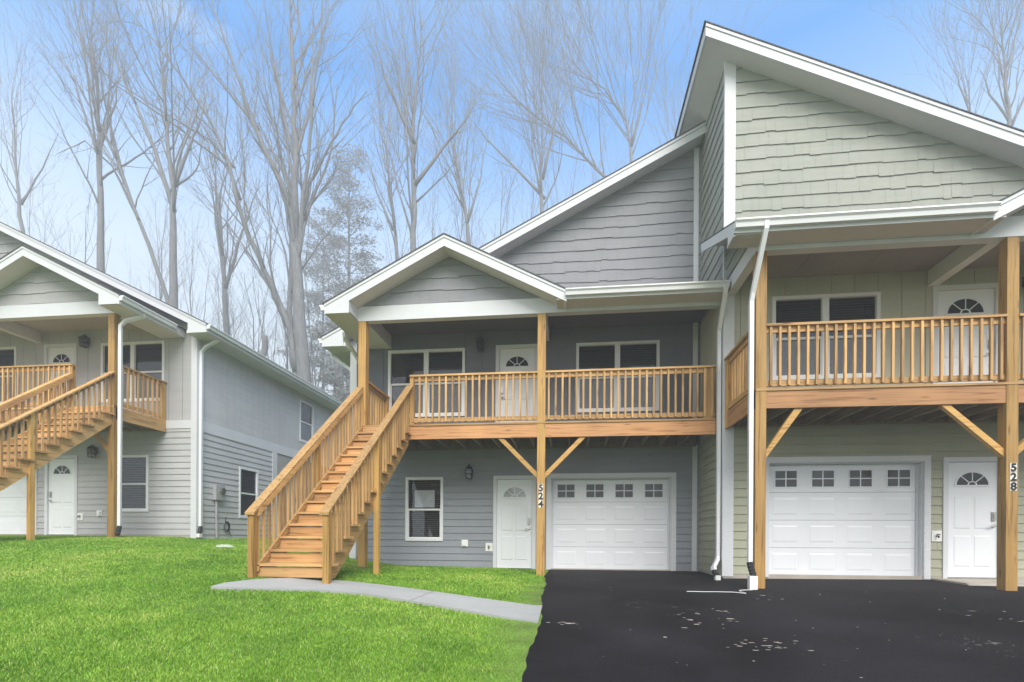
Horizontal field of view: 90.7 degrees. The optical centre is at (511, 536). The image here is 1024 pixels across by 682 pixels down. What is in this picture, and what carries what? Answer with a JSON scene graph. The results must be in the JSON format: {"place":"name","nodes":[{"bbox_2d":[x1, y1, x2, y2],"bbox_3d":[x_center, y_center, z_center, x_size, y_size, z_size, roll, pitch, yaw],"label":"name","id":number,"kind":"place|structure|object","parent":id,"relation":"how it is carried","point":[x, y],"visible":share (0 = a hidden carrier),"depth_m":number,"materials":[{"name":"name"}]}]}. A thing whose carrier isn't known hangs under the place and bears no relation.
{"place":"outdoors","nodes":[
{"label":"outdoors","id":0,"kind":"place"},
{"bbox_2d":[0,534,547,681],"bbox_3d":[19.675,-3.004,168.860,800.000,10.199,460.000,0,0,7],"label":"ground","id":1,"kind":"structure","parent":0,"point":[526,626],"depth_m":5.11,"materials":[{"name":"green plant"}]},
{"bbox_2d":[0,0,75,232],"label":"bare tree","id":2,"kind":"object","parent":1,"relation":"on","point":[19,201],"visible":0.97,"depth_m":54.47,"materials":[{"name":"grey plant"}]},
{"bbox_2d":[0,84,87,254],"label":"bare tree","id":3,"kind":"object","parent":1,"relation":"on","point":[28,230],"visible":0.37,"depth_m":65.77,"materials":[{"name":"grey plant"}]},
{"bbox_2d":[0,371,114,539],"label":"outdoor stairs","id":4,"kind":"structure","parent":1,"relation":"on","point":[57,434],"depth_m":10.92,"materials":[{"name":"brown wood"}]},
{"bbox_2d":[27,146,120,271],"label":"bare tree","id":5,"kind":"object","parent":1,"relation":"on","point":[82,218],"visible":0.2,"depth_m":52.10,"materials":[{"name":"grey plant"}]},
{"bbox_2d":[2,0,188,303],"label":"bare tree","id":6,"kind":"object","parent":1,"relation":"on","point":[115,153],"visible":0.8,"depth_m":44.17,"materials":[{"name":"grey plant"}]},
{"bbox_2d":[12,0,202,272],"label":"bare tree","id":7,"kind":"object","parent":1,"relation":"on","point":[99,199],"visible":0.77,"depth_m":44.30,"materials":[{"name":"grey plant"}]},
{"bbox_2d":[52,0,226,307],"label":"bare tree","id":8,"kind":"object","parent":1,"relation":"on","point":[174,177],"visible":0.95,"depth_m":41.75,"materials":[{"name":"grey plant"}]},
{"bbox_2d":[0,222,347,538],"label":"townhouse","id":9,"kind":"structure","parent":1,"relation":"on","point":[244,423],"depth_m":14.03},
{"bbox_2d":[0,346,16,402],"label":"window","id":10,"kind":"structure","parent":9,"relation":"in","point":[8,355],"depth_m":14.41,"materials":[{"name":"plastic"}]},
{"bbox_2d":[0,470,37,534],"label":"garage door","id":11,"kind":"structure","parent":9,"relation":"in","point":[13,509],"depth_m":14.48,"materials":[{"name":"white paint"}]},
{"bbox_2d":[44,343,76,406],"bbox_3d":[-12.623,-4.288,14.160,1.020,2.210,0.135,0,0,7],"label":"door","id":12,"kind":"structure","parent":9,"relation":"in","point":[66,353],"depth_m":14.16,"materials":[{"name":"white paint"}]},
{"bbox_2d":[44,455,77,534],"bbox_3d":[-12.601,-1.158,14.155,1.020,2.230,0.135,0,0,7],"label":"door","id":13,"kind":"structure","parent":9,"relation":"in","point":[61,473],"depth_m":14.16,"materials":[{"name":"white paint"}]},
{"bbox_2d":[0,313,166,536],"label":"porch deck","id":14,"kind":"structure","parent":9,"relation":"attached to","point":[132,420],"depth_m":12.43,"materials":[{"name":"brown wood"}]},
{"bbox_2d":[101,340,164,402],"bbox_3d":[-10.393,-4.530,14.107,1.920,1.640,0.484,0,0,7],"label":"window","id":15,"kind":"structure","parent":9,"relation":"in","point":[147,357],"depth_m":13.97,"materials":[{"name":"plastic"}]},
{"bbox_2d":[122,455,148,511],"bbox_3d":[-10.381,-1.465,14.104,0.940,1.550,0.484,0,0,7],"label":"window","id":16,"kind":"structure","parent":9,"relation":"in","point":[135,468],"depth_m":14.16,"materials":[{"name":"plastic"}]},
{"bbox_2d":[238,466,258,517],"bbox_3d":[-8.496,-1.364,15.920,0.484,1.570,0.940,0,0,7],"label":"window","id":17,"kind":"structure","parent":9,"relation":"in","point":[248,491],"depth_m":16.30,"materials":[{"name":"plastic"}]},
{"bbox_2d":[299,399,313,442],"bbox_3d":[-8.078,-4.357,19.367,0.484,1.560,1.000,0,0,7],"label":"window","id":18,"kind":"structure","parent":9,"relation":"in","point":[306,409],"depth_m":19.65,"materials":[{"name":"glass"}]},
{"bbox_2d":[110,90,237,312],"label":"bare tree","id":19,"kind":"object","parent":1,"relation":"on","point":[159,260],"visible":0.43,"depth_m":65.49,"materials":[{"name":"grey plant"}]},
{"bbox_2d":[139,174,259,346],"bbox_3d":[-36.586,-22.395,59.705,10.020,36.693,8.759,0,0,7],"label":"bare tree","id":20,"kind":"object","parent":1,"relation":"on","point":[193,273],"visible":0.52,"depth_m":59.23,"materials":[{"name":"grey plant"}]},
{"bbox_2d":[145,13,287,334],"bbox_3d":[-32.915,-30.265,57.583,14.828,52.828,16.085,0,0,-16],"label":"bare tree","id":21,"kind":"object","parent":1,"relation":"on","point":[221,249],"visible":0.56,"depth_m":56.86,"materials":[{"name":"grey plant"}]},
{"bbox_2d":[164,206,269,338],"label":"bare tree","id":22,"kind":"object","parent":1,"relation":"on","point":[217,287],"visible":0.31,"depth_m":62.51,"materials":[{"name":"grey plant"}]},
{"bbox_2d":[36,0,401,383],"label":"bare tree","id":23,"kind":"object","parent":1,"relation":"on","point":[296,338],"visible":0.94,"depth_m":43.85,"materials":[{"name":"grey plant"}]},
{"bbox_2d":[215,544,233,546],"bbox_3d":[-6.304,0.197,11.103,0.422,0.060,0.240,0,0,7],"label":"flat stone","id":24,"kind":"object","parent":1,"relation":"on","point":[224,545],"visible":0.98,"depth_m":11.03,"materials":[{"name":"white stone"}]},
{"bbox_2d":[190,184,284,357],"bbox_3d":[-32.008,-23.727,60.472,13.434,39.119,9.761,0,0,43],"label":"bare tree","id":25,"kind":"object","parent":1,"relation":"on","point":[218,325],"visible":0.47,"depth_m":60.63,"materials":[{"name":"grey plant"}]},
{"bbox_2d":[206,242,288,364],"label":"bare tree","id":26,"kind":"object","parent":1,"relation":"on","point":[274,352],"visible":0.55,"depth_m":56.29,"materials":[{"name":"grey plant"}]},
{"bbox_2d":[260,311,274,356],"bbox_3d":[-23.003,-11.987,46.581,1.882,18.477,1.551,0,0,14],"label":"tree snag","id":27,"kind":"object","parent":1,"relation":"on","point":[265,342],"visible":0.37,"depth_m":45.98,"materials":[{"name":"grey plant"}]},
{"bbox_2d":[217,159,334,376],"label":"bare tree","id":28,"kind":"object","parent":1,"relation":"on","point":[286,365],"visible":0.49,"depth_m":66.00,"materials":[{"name":"grey plant"}]},
{"bbox_2d":[275,201,351,395],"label":"pine tree","id":29,"kind":"object","parent":1,"relation":"on","point":[320,265],"visible":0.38,"depth_m":79.15,"materials":[{"name":"grey plant"}]},
{"bbox_2d":[267,231,363,388],"bbox_3d":[-19.525,-18.603,52.200,11.292,30.416,6.344,0,0,-33],"label":"bare tree","id":30,"kind":"object","parent":1,"relation":"on","point":[311,346],"visible":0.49,"depth_m":51.88,"materials":[{"name":"grey plant"}]},
{"bbox_2d":[306,301,349,401],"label":"pine tree","id":31,"kind":"object","parent":1,"relation":"on","point":[337,377],"visible":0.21,"depth_m":45.25,"materials":[{"name":"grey plant"}]},
{"bbox_2d":[245,385,412,583],"bbox_3d":[-2.933,-1.162,8.926,1.245,4.090,3.748,0,0,7],"label":"outdoor stairs","id":32,"kind":"structure","parent":1,"relation":"on","point":[348,488],"depth_m":8.27,"materials":[{"name":"brown wood"}]},
{"bbox_2d":[304,138,390,395],"bbox_3d":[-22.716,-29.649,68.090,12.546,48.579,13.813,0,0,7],"label":"pine tree","id":33,"kind":"object","parent":1,"relation":"on","point":[350,183],"visible":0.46,"depth_m":68.33,"materials":[{"name":"grey plant"}]},
{"bbox_2d":[211,578,541,622],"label":"footpath","id":34,"kind":"structure","parent":1,"relation":"on","point":[502,609],"depth_m":6.69,"materials":[{"name":"concrete"}]},
{"bbox_2d":[337,1,449,259],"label":"bare tree","id":35,"kind":"object","parent":1,"relation":"on","point":[390,194],"visible":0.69,"depth_m":59.59,"materials":[{"name":"grey plant"}]},
{"bbox_2d":[332,183,458,284],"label":"bare tree","id":36,"kind":"object","parent":1,"relation":"on","point":[400,239],"visible":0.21,"depth_m":48.66,"materials":[{"name":"grey plant"}]},
{"bbox_2d":[342,0,487,251],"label":"bare tree","id":37,"kind":"object","parent":1,"relation":"on","point":[417,179],"visible":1,"depth_m":42.71,"materials":[{"name":"grey plant"}]},
{"bbox_2d":[363,73,505,261],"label":"bare tree","id":38,"kind":"object","parent":1,"relation":"on","point":[432,227],"visible":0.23,"depth_m":68.16,"materials":[{"name":"grey plant"}]},
{"bbox_2d":[375,0,516,244],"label":"bare tree","id":39,"kind":"object","parent":1,"relation":"on","point":[457,172],"visible":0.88,"depth_m":55.18,"materials":[{"name":"grey plant"}]},
{"bbox_2d":[393,73,510,258],"bbox_3d":[-7.189,-23.390,51.179,12.224,40.032,13.865,0,0,-30],"label":"bare tree","id":40,"kind":"object","parent":1,"relation":"on","point":[464,196],"visible":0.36,"depth_m":50.54,"materials":[{"name":"grey plant"}]},
{"bbox_2d":[395,0,617,177],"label":"bare tree","id":41,"kind":"object","parent":1,"relation":"on","point":[601,173],"visible":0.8,"depth_m":63.22,"materials":[{"name":"grey plant"}]},
{"bbox_2d":[453,53,565,246],"bbox_3d":[-0.042,-29.500,59.490,13.374,50.930,14.822,0,0,7],"label":"bare tree","id":42,"kind":"object","parent":1,"relation":"on","point":[509,173],"visible":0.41,"depth_m":59.32,"materials":[{"name":"grey plant"}]},
{"bbox_2d":[318,120,729,579],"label":"townhouse","id":43,"kind":"structure","parent":1,"relation":"on","point":[604,272],"depth_m":11.84,"materials":[{"name":"wood"}]},
{"bbox_2d":[405,477,442,540],"bbox_3d":[-2.111,-0.677,12.537,0.940,1.550,0.484,0,0,7],"label":"window","id":44,"kind":"structure","parent":43,"relation":"in","point":[423,495],"depth_m":12.40,"materials":[{"name":"plastic"}]},
{"bbox_2d":[388,348,464,416],"bbox_3d":[-2.063,-3.742,12.533,1.920,1.640,0.484,0,0,7],"label":"window","id":45,"kind":"structure","parent":43,"relation":"in","point":[402,364],"depth_m":12.40,"materials":[{"name":"glass"}]},
{"bbox_2d":[493,475,535,568],"bbox_3d":[0.059,-0.345,12.077,1.020,2.230,0.135,0,0,7],"label":"door","id":46,"kind":"structure","parent":43,"relation":"in","point":[514,497],"depth_m":12.08,"materials":[{"name":"white paint"}]},
{"bbox_2d":[495,344,537,422],"bbox_3d":[0.117,-3.474,12.072,1.020,2.210,0.135,0,0,7],"label":"door","id":47,"kind":"structure","parent":43,"relation":"in","point":[517,357],"depth_m":12.08,"materials":[{"name":"white paint"}]},
{"bbox_2d":[357,313,715,574],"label":"porch deck","id":48,"kind":"structure","parent":43,"relation":"attached to","point":[541,435],"depth_m":10.44,"materials":[{"name":"brown wood"}]},
{"bbox_2d":[546,472,675,570],"bbox_3d":[2.302,-0.342,11.886,2.980,2.290,0.216,0,0,7],"label":"garage door","id":49,"kind":"structure","parent":43,"relation":"in","point":[648,500],"depth_m":11.93,"materials":[{"name":"white paint"}]},
{"bbox_2d":[576,340,659,412],"bbox_3d":[2.481,-3.731,12.004,1.910,1.630,0.484,0,0,7],"label":"window","id":50,"kind":"structure","parent":43,"relation":"in","point":[645,353],"depth_m":11.87,"materials":[{"name":"plastic"}]},
{"bbox_2d":[419,44,628,245],"bbox_3d":[1.052,-31.853,63.029,27.160,54.824,13.759,0,0,7],"label":"bare tree","id":51,"kind":"object","parent":1,"relation":"on","point":[526,159],"visible":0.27,"depth_m":61.73,"materials":[{"name":"grey plant"}]},
{"bbox_2d":[457,0,605,212],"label":"bare tree","id":52,"kind":"object","parent":1,"relation":"on","point":[539,190],"visible":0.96,"depth_m":56.56,"materials":[{"name":"grey plant"}]},
{"bbox_2d":[531,24,642,210],"bbox_3d":[10.316,-36.809,66.186,18.069,65.219,15.483,0,0,7],"label":"bare tree","id":53,"kind":"object","parent":1,"relation":"on","point":[603,144],"visible":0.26,"depth_m":64.86,"materials":[{"name":"grey plant"}]},
{"bbox_2d":[483,0,700,161],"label":"bare tree","id":54,"kind":"object","parent":1,"relation":"on","point":[629,139],"visible":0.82,"depth_m":59.42,"materials":[{"name":"grey plant"}]},
{"bbox_2d":[621,47,685,165],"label":"bare tree","id":55,"kind":"object","parent":1,"relation":"on","point":[674,96],"visible":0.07,"depth_m":70.02,"materials":[{"name":"grey plant"}]},
{"bbox_2d":[609,0,777,148],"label":"bare tree","id":56,"kind":"object","parent":1,"relation":"on","point":[667,110],"visible":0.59,"depth_m":66.75,"materials":[{"name":"grey plant"}]},
{"bbox_2d":[674,20,1023,589],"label":"townhouse","id":57,"kind":"structure","parent":1,"relation":"on","point":[836,193],"depth_m":9.48,"materials":[{"name":"beige"}]},
{"bbox_2d":[772,291,880,380],"bbox_3d":[5.953,-3.786,9.788,1.920,1.600,0.484,0,0,7],"label":"window","id":58,"kind":"structure","parent":57,"relation":"in","point":[860,305],"depth_m":9.65,"materials":[{"name":"glass"}]},
{"bbox_2d":[765,455,930,578],"bbox_3d":[6.281,-0.369,9.610,2.950,2.290,0.216,0,0,7],"label":"garage door","id":59,"kind":"structure","parent":57,"relation":"in","point":[883,503],"depth_m":9.64,"materials":[{"name":"white paint"}]},
{"bbox_2d":[724,236,1023,590],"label":"porch deck","id":60,"kind":"structure","parent":57,"relation":"attached to","point":[966,406],"depth_m":8.00,"materials":[{"name":"brown wood"}]},
{"bbox_2d":[932,283,997,383],"bbox_3d":[8.342,-3.502,9.303,1.140,2.260,0.135,0,0,7],"label":"door","id":61,"kind":"structure","parent":57,"relation":"in","point":[981,298],"depth_m":9.30,"materials":[{"name":"white paint"}]},
{"bbox_2d":[942,457,996,578],"bbox_3d":[8.453,-0.346,9.288,1.020,2.230,0.135,0,0,7],"label":"door","id":62,"kind":"structure","parent":57,"relation":"in","point":[969,489],"depth_m":9.29,"materials":[{"name":"white paint"}]},
{"bbox_2d":[864,0,1023,115],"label":"bare tree","id":63,"kind":"object","parent":1,"relation":"on","point":[967,99],"visible":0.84,"depth_m":57.99,"materials":[{"name":"grey plant"}]},
{"bbox_2d":[922,0,1023,125],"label":"bare tree","id":64,"kind":"object","parent":1,"relation":"on","point":[1007,114],"visible":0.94,"depth_m":49.05,"materials":[{"name":"grey plant"}]},
{"bbox_2d":[0,0,1023,394],"label":"sky","id":65,"kind":"structure","parent":0,"point":[841,33],"materials":[{"name":"blue"}]},
{"bbox_2d":[687,589,751,593],"bbox_3d":[3.270,0.845,7.788,1.076,0.036,0.288,0,0,-5],"label":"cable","id":66,"kind":"object","parent":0,"point":[717,591],"visible":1,"depth_m":7.83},
{"bbox_2d":[522,569,1023,681],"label":"driveway","id":67,"kind":"structure","parent":0,"point":[625,624],"depth_m":5.59,"materials":[{"name":"black asphalt"}]},
{"bbox_2d":[547,594,1022,677],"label":"grit","id":68,"kind":"object","parent":67,"relation":"on","point":[750,642],"visible":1,"depth_m":5.73,"materials":[{"name":"grey gravel"}]},
{"bbox_2d":[931,578,1023,585],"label":"entry slab","id":69,"kind":"structure","parent":67,"relation":"on","point":[981,582],"depth_m":8.79,"materials":[{"name":"beige concrete"}]}
]}

